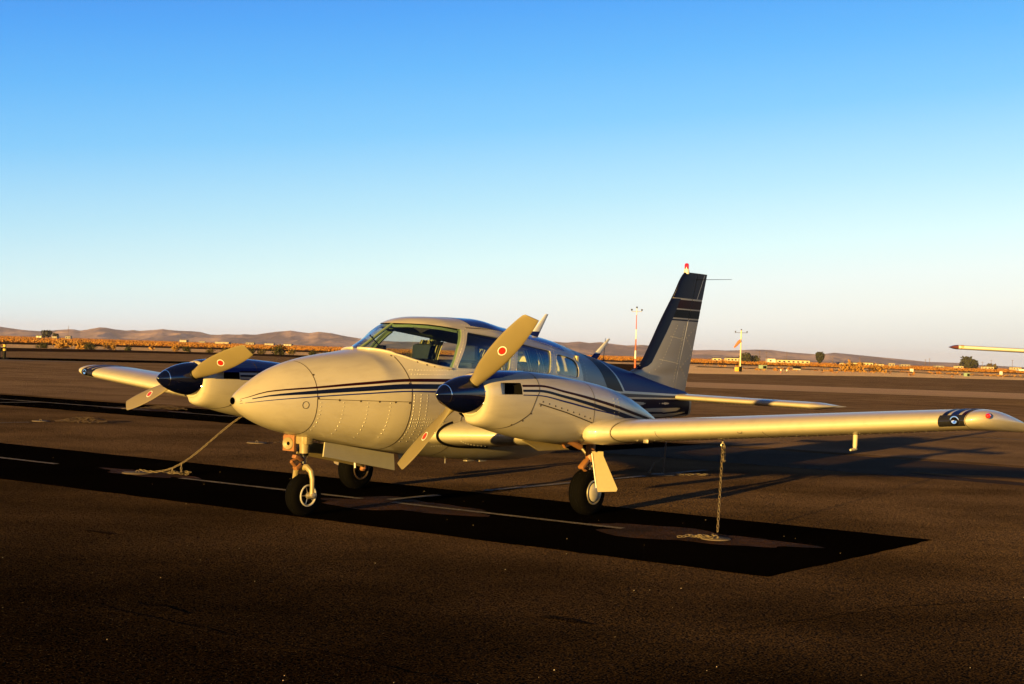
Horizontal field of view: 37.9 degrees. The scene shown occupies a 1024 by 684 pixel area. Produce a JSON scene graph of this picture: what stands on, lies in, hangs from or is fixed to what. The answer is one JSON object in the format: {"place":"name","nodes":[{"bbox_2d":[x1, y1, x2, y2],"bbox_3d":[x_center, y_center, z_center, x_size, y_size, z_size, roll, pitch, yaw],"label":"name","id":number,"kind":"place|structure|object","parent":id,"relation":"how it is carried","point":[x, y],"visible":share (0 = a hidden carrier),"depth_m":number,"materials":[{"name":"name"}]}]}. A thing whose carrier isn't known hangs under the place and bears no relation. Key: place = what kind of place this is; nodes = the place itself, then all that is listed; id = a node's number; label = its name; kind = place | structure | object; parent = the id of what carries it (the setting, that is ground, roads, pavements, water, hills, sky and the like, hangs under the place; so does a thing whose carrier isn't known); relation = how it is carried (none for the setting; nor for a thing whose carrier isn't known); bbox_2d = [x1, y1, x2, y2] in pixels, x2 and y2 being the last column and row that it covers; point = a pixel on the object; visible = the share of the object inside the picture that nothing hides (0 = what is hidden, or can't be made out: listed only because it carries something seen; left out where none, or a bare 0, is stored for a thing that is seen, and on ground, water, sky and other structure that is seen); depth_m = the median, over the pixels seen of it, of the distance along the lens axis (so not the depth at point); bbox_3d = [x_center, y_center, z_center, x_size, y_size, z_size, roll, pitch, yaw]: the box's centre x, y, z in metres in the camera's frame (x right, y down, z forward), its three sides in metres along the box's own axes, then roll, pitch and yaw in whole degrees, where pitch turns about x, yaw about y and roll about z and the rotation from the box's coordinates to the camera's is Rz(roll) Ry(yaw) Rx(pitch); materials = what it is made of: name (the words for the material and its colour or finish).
{"place":"outdoors","nodes":[
{"label":"outdoors","id":0,"kind":"place"},
{"bbox_2d":[1,348,638,370],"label":"dark verge","id":1,"kind":"structure","parent":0,"point":[628,367],"depth_m":181.63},
{"bbox_2d":[83,342,97,349],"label":"desert bush","id":2,"kind":"object","parent":1,"relation":"on","point":[89,346],"visible":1,"depth_m":192.75,"materials":[{"name":"green plant"}]},
{"bbox_2d":[103,342,116,349],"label":"desert bush","id":3,"kind":"object","parent":1,"relation":"on","point":[110,346],"visible":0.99,"depth_m":195.96,"materials":[{"name":"brown plant"}]},
{"bbox_2d":[171,344,181,351],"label":"desert bush","id":4,"kind":"object","parent":1,"relation":"on","point":[175,347],"visible":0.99,"depth_m":202.77,"materials":[{"name":"brown plant"}]},
{"bbox_2d":[182,345,190,351],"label":"desert bush","id":5,"kind":"object","parent":1,"relation":"on","point":[187,348],"visible":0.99,"depth_m":203.02,"materials":[{"name":"green plant"}]},
{"bbox_2d":[257,347,265,353],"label":"desert bush","id":6,"kind":"object","parent":1,"relation":"on","point":[261,351],"visible":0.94,"depth_m":208.88,"materials":[{"name":"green plant"}]},
{"bbox_2d":[270,344,286,354],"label":"desert bush","id":7,"kind":"object","parent":1,"relation":"on","point":[278,350],"visible":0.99,"depth_m":209.95,"materials":[{"name":"green plant"}]},
{"bbox_2d":[288,348,295,354],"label":"desert bush","id":8,"kind":"object","parent":1,"relation":"on","point":[291,352],"visible":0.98,"depth_m":209.66,"materials":[{"name":"brown plant"}]},
{"bbox_2d":[308,350,318,354],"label":"desert bush","id":9,"kind":"object","parent":1,"relation":"on","point":[313,353],"visible":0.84,"depth_m":210.87,"materials":[{"name":"green plant"}]},
{"bbox_2d":[631,307,642,367],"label":"light mast","id":10,"kind":"object","parent":1,"relation":"on","point":[636,311],"visible":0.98,"depth_m":182.96,"materials":[{"name":"white metal"}]},
{"bbox_2d":[0,342,639,362],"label":"runway","id":11,"kind":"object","parent":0,"point":[228,348],"visible":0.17,"depth_m":334.52,"materials":[{"name":"grey asphalt"}]},
{"bbox_2d":[0,335,1009,372],"bbox_3d":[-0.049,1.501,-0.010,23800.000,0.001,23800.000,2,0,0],"label":"desert ground","id":12,"kind":"structure","parent":0,"point":[454,350],"depth_m":3150.28,"materials":[{"name":"brown soil"}]},
{"bbox_2d":[41,330,52,337],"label":"dark tree","id":13,"kind":"object","parent":12,"relation":"on","point":[47,333],"visible":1,"depth_m":1198.13,"materials":[{"name":"green plant"}]},
{"bbox_2d":[0,336,1023,376],"bbox_3d":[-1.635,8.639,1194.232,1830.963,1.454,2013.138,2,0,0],"label":"desert scrub","id":14,"kind":"object","parent":12,"relation":"on","point":[27,339],"visible":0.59,"depth_m":546.88,"materials":[{"name":"orange plant"}]},
{"bbox_2d":[724,357,739,360],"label":"house","id":15,"kind":"structure","parent":12,"relation":"on","point":[732,358],"depth_m":896.71,"materials":[{"name":"beige paint"}]},
{"bbox_2d":[739,352,751,361],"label":"dark tree","id":16,"kind":"object","parent":12,"relation":"on","point":[747,357],"visible":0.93,"depth_m":898.22,"materials":[{"name":"green plant"}]},
{"bbox_2d":[751,355,760,361],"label":"dark tree","id":17,"kind":"object","parent":12,"relation":"on","point":[755,358],"visible":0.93,"depth_m":903.33,"materials":[{"name":"green plant"}]},
{"bbox_2d":[775,359,809,363],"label":"house","id":18,"kind":"structure","parent":12,"relation":"on","point":[791,361],"depth_m":895.48,"materials":[{"name":"beige paint"}]},
{"bbox_2d":[815,352,824,363],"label":"round tree","id":19,"kind":"object","parent":12,"relation":"on","point":[820,357],"visible":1,"depth_m":898.01,"materials":[{"name":"green plant"}]},
{"bbox_2d":[959,355,978,368],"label":"dark tree","id":20,"kind":"object","parent":12,"relation":"on","point":[967,362],"visible":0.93,"depth_m":1097.14,"materials":[{"name":"green plant"}]},
{"bbox_2d":[980,366,993,368],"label":"house","id":21,"kind":"structure","parent":12,"relation":"on","point":[988,367],"depth_m":1077.26,"materials":[{"name":"beige paint"}]},
{"bbox_2d":[984,363,997,368],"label":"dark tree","id":22,"kind":"object","parent":12,"relation":"on","point":[991,364],"visible":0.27,"depth_m":1092.27,"materials":[{"name":"green plant"}]},
{"bbox_2d":[1009,367,1020,369],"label":"house","id":23,"kind":"structure","parent":12,"relation":"on","point":[1012,368],"depth_m":1097.21,"materials":[{"name":"beige paint"}]},
{"bbox_2d":[0,351,1023,683],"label":"asphalt apron","id":24,"kind":"object","parent":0,"point":[452,609],"visible":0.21,"depth_m":9.40,"materials":[{"name":"black asphalt"}]},
{"bbox_2d":[32,419,48,421],"bbox_3d":[-8.239,1.367,26.040,0.298,0.040,0.298,2,0,0],"label":"concrete anchor","id":25,"kind":"object","parent":24,"relation":"on","point":[40,420],"visible":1,"depth_m":26.00,"materials":[{"name":"grey concrete"}]},
{"bbox_2d":[54,416,107,422],"bbox_3d":[-7.535,1.352,26.054,0.904,0.105,0.505,2,0,-13],"label":"loose chain","id":26,"kind":"object","parent":24,"relation":"on","point":[79,419],"visible":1,"depth_m":26.09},
{"bbox_2d":[86,530,111,534],"bbox_3d":[-3.156,1.454,11.402,0.378,0.001,0.069,2,0,38],"label":"oil stain","id":27,"kind":"object","parent":24,"relation":"on","point":[100,532],"visible":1,"depth_m":11.38,"materials":[{"name":"black asphalt"}]},
{"bbox_2d":[247,441,266,443],"bbox_3d":[-3.801,1.487,22.190,0.298,0.040,0.298,2,0,0],"label":"concrete anchor","id":28,"kind":"object","parent":24,"relation":"on","point":[255,442],"visible":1,"depth_m":22.11,"materials":[{"name":"grey concrete"}]},
{"bbox_2d":[273,440,323,443],"bbox_3d":[-3.138,1.474,22.268,0.851,0.098,0.250,2,0,-9],"label":"loose chain","id":29,"kind":"object","parent":24,"relation":"on","point":[314,441],"visible":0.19,"depth_m":22.25,"materials":[{"name":"grey metal"}]},
{"bbox_2d":[0,394,697,450],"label":"sealed strip","id":30,"kind":"object","parent":24,"relation":"on","point":[213,416],"visible":0.48,"depth_m":30.73,"materials":[{"name":"black asphalt"}]},
{"bbox_2d":[6,399,143,409],"bbox_3d":[-21.826,1.037,41.813,35.300,0.001,0.132,2,0,36],"label":"painted line","id":31,"kind":"object","parent":30,"relation":"on","point":[72,404],"visible":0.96,"depth_m":32.85,"materials":[{"name":"paint"}]},
{"bbox_2d":[100,407,191,412],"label":"worn ground","id":32,"kind":"structure","parent":30,"relation":"on","point":[152,409],"depth_m":31.62,"materials":[{"name":"grey asphalt"}]},
{"bbox_2d":[140,405,187,409],"bbox_3d":[-7.455,1.396,31.937,1.003,0.101,0.435,2,0,0],"label":"loose chain","id":33,"kind":"object","parent":30,"relation":"on","point":[171,407],"visible":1,"depth_m":31.88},
{"bbox_2d":[0,443,929,576],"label":"shadow","id":34,"kind":"object","parent":24,"relation":"on","point":[77,469],"visible":0.94,"depth_m":13.43},
{"bbox_2d":[0,457,58,463],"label":"painted line","id":35,"kind":"object","parent":34,"relation":"on","point":[29,460],"visible":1,"depth_m":17.64,"materials":[{"name":"paint"}]},
{"bbox_2d":[98,467,200,478],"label":"worn ground","id":36,"kind":"structure","parent":34,"relation":"on","point":[159,474],"depth_m":16.38,"materials":[{"name":"grey asphalt"}]},
{"bbox_2d":[122,470,152,473],"bbox_3d":[-4.149,1.438,16.510,0.338,0.040,0.338,2,0,0],"label":"concrete anchor","id":37,"kind":"object","parent":36,"relation":"on","point":[134,472],"visible":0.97,"depth_m":16.46,"materials":[{"name":"grey concrete"}]},
{"bbox_2d":[180,478,360,498],"bbox_3d":[-2.515,1.493,15.268,2.600,0.001,0.101,2,0,36],"label":"painted line","id":38,"kind":"object","parent":34,"relation":"on","point":[265,487],"visible":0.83,"depth_m":15.36,"materials":[{"name":"paint"}]},
{"bbox_2d":[320,496,489,516],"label":"worn ground","id":39,"kind":"structure","parent":34,"relation":"on","point":[375,503],"depth_m":13.98,"materials":[{"name":"grey asphalt"}]},
{"bbox_2d":[390,495,439,499],"bbox_3d":[-0.974,1.541,14.802,0.106,0.001,0.750,2,0,36],"label":"painted line","id":40,"kind":"object","parent":34,"relation":"on","point":[413,497],"visible":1,"depth_m":14.76,"materials":[{"name":"paint"}]},
{"bbox_2d":[391,502,622,528],"bbox_3d":[-0.101,1.560,13.488,2.600,0.001,0.101,2,0,36],"label":"painted line","id":41,"kind":"object","parent":34,"relation":"on","point":[509,515],"visible":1,"depth_m":13.42,"materials":[{"name":"paint"}]},
{"bbox_2d":[79,263,1023,515],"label":"airplane","id":42,"kind":"object","parent":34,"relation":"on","point":[518,388],"visible":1,"depth_m":13.09,"materials":[{"name":"beige paint"}]},
{"bbox_2d":[139,417,241,474],"bbox_3d":[-3.516,1.109,16.512,1.216,0.723,0.313,2,0,0],"label":"tie down chain","id":43,"kind":"object","parent":42,"relation":"hanging from","point":[181,463],"visible":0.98,"depth_m":16.46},
{"bbox_2d":[648,441,707,475],"bbox_3d":[1.886,1.305,18.340,0.659,0.717,1.197,2,0,33],"label":"tie down chain","id":44,"kind":"object","parent":42,"relation":"hanging from","point":[664,465],"visible":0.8,"depth_m":18.66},
{"bbox_2d":[677,445,725,538],"bbox_3d":[1.691,1.244,12.404,0.275,0.745,0.775,2,0,36],"label":"tie down chain","id":45,"kind":"object","parent":42,"relation":"hanging from","point":[712,535],"visible":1,"depth_m":12.35,"materials":[{"name":"silver metal"}]},
{"bbox_2d":[587,523,823,547],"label":"worn ground","id":46,"kind":"structure","parent":34,"relation":"on","point":[648,531],"depth_m":12.35,"materials":[{"name":"grey asphalt"}]},
{"bbox_2d":[700,535,730,540],"bbox_3d":[1.669,1.600,12.210,0.248,0.040,0.248,2,0,0],"label":"concrete anchor","id":47,"kind":"object","parent":46,"relation":"on","point":[720,539],"visible":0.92,"depth_m":12.15,"materials":[{"name":"grey concrete"}]},
{"bbox_2d":[486,476,643,490],"bbox_3d":[0.672,1.610,17.067,0.111,0.001,3.250,2,0,36],"label":"painted line","id":48,"kind":"object","parent":24,"relation":"on","point":[551,484],"visible":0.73,"depth_m":16.56,"materials":[{"name":"paint"}]},
{"bbox_2d":[539,616,594,624],"bbox_3d":[0.314,1.547,8.284,0.384,0.001,0.076,2,0,36],"label":"oil stain","id":49,"kind":"object","parent":24,"relation":"on","point":[567,620],"visible":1,"depth_m":8.30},
{"bbox_2d":[651,472,674,475],"bbox_3d":[1.897,1.650,18.690,0.298,0.040,0.298,2,0,0],"label":"concrete anchor","id":50,"kind":"object","parent":24,"relation":"on","point":[660,474],"visible":1,"depth_m":18.62,"materials":[{"name":"grey concrete"}]},
{"bbox_2d":[675,470,705,472],"bbox_3d":[2.242,1.675,19.232,0.109,0.001,1.100,2,0,36],"label":"painted line","id":51,"kind":"object","parent":24,"relation":"on","point":[690,471],"visible":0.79,"depth_m":19.31,"materials":[{"name":"paint"}]},
{"bbox_2d":[600,445,1023,485],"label":"worn strip","id":52,"kind":"object","parent":24,"relation":"on","point":[860,464],"visible":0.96,"depth_m":22.12,"materials":[{"name":"grey asphalt"}]},
{"bbox_2d":[913,472,1023,482],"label":"worn ground","id":53,"kind":"structure","parent":52,"relation":"on","point":[993,478],"depth_m":20.01,"materials":[{"name":"grey asphalt"}]},
{"bbox_2d":[708,599,1019,633],"bbox_3d":[2.200,1.609,8.894,2.923,0.001,0.190,2,0,-35],"label":"asphalt crack","id":54,"kind":"object","parent":24,"relation":"on","point":[856,612],"visible":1,"depth_m":8.79,"materials":[{"name":"asphalt"}]},
{"bbox_2d":[0,351,1023,465],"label":"bleached asphalt section","id":55,"kind":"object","parent":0,"point":[52,379],"visible":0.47,"depth_m":51.95,"materials":[{"name":"grey asphalt"}]},
{"bbox_2d":[0,359,98,362],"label":"painted line","id":56,"kind":"object","parent":55,"relation":"on","point":[51,361],"visible":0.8,"depth_m":90.18,"materials":[{"name":"paint"}]},
{"bbox_2d":[0,357,186,363],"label":"sealed strip","id":57,"kind":"object","parent":55,"relation":"on","point":[104,360],"visible":0.6,"depth_m":99.33,"materials":[{"name":"black asphalt"}]},
{"bbox_2d":[2,344,6,358],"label":"bollard","id":58,"kind":"object","parent":57,"relation":"on","point":[4,351],"visible":1,"depth_m":94.70,"materials":[{"name":"yellow paint"}]},
{"bbox_2d":[686,382,1023,398],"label":"pale taxilane","id":59,"kind":"structure","parent":55,"relation":"on","point":[866,390],"depth_m":80.97,"materials":[{"name":"concrete"}]},
{"bbox_2d":[949,345,1023,370],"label":"airplane","id":60,"kind":"object","parent":55,"relation":"on","point":[986,348],"visible":1,"depth_m":62.53,"materials":[{"name":"white paint"}]},
{"bbox_2d":[0,327,1023,368],"bbox_3d":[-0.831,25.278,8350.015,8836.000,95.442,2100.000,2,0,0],"label":"hills","id":61,"kind":"structure","parent":0,"point":[314,338],"depth_m":7850.38,"materials":[{"name":"brown soil"}]},
{"bbox_2d":[0,0,1023,366],"label":"sky","id":62,"kind":"structure","parent":0,"point":[854,169],"materials":[{"name":"blue"}]},
{"bbox_2d":[1,344,1023,376],"bbox_3d":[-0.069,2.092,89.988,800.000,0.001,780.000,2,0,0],"label":"dirt ground","id":63,"kind":"structure","parent":0,"point":[267,352],"depth_m":285.32,"materials":[{"name":"brown soil"}]},
{"bbox_2d":[35,343,47,347],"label":"desert bush","id":64,"kind":"object","parent":63,"relation":"on","point":[42,345],"visible":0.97,"depth_m":191.64,"materials":[{"name":"green plant"}]},
{"bbox_2d":[52,339,72,348],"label":"desert bush","id":65,"kind":"object","parent":63,"relation":"on","point":[63,344],"visible":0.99,"depth_m":195.55,"materials":[{"name":"brown plant"}]},
{"bbox_2d":[72,341,86,348],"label":"desert bush","id":66,"kind":"object","parent":63,"relation":"on","point":[80,345],"visible":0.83,"depth_m":195.56,"materials":[{"name":"brown plant"}]},
{"bbox_2d":[838,359,865,371],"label":"desert bush","id":67,"kind":"object","parent":63,"relation":"on","point":[850,366],"visible":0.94,"depth_m":261.53,"materials":[{"name":"brown plant"}]},
{"bbox_2d":[868,363,888,371],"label":"desert bush","id":68,"kind":"object","parent":63,"relation":"on","point":[877,368],"visible":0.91,"depth_m":267.41,"materials":[{"name":"brown plant"}]},
{"bbox_2d":[697,366,1012,376],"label":"taxiway","id":69,"kind":"structure","parent":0,"point":[837,370],"depth_m":273.46,"materials":[{"name":"grey asphalt"}]},
{"bbox_2d":[758,365,766,368],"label":"utility cabinet","id":70,"kind":"object","parent":69,"relation":"on","point":[762,366],"visible":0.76,"depth_m":251.67,"materials":[{"name":"white metal"}]},
{"bbox_2d":[688,366,1023,379],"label":"sand verge","id":71,"kind":"structure","parent":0,"point":[700,370],"depth_m":202.38,"materials":[{"name":"beige sand"}]},
{"bbox_2d":[734,329,747,371],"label":"windsock","id":72,"kind":"object","parent":71,"relation":"on","point":[739,369],"visible":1,"depth_m":180.90,"materials":[{"name":"beige metal"}]},
{"bbox_2d":[690,363,1023,373],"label":"runway","id":73,"kind":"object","parent":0,"point":[839,367],"visible":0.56,"depth_m":435.82,"materials":[{"name":"grey asphalt"}]}
]}

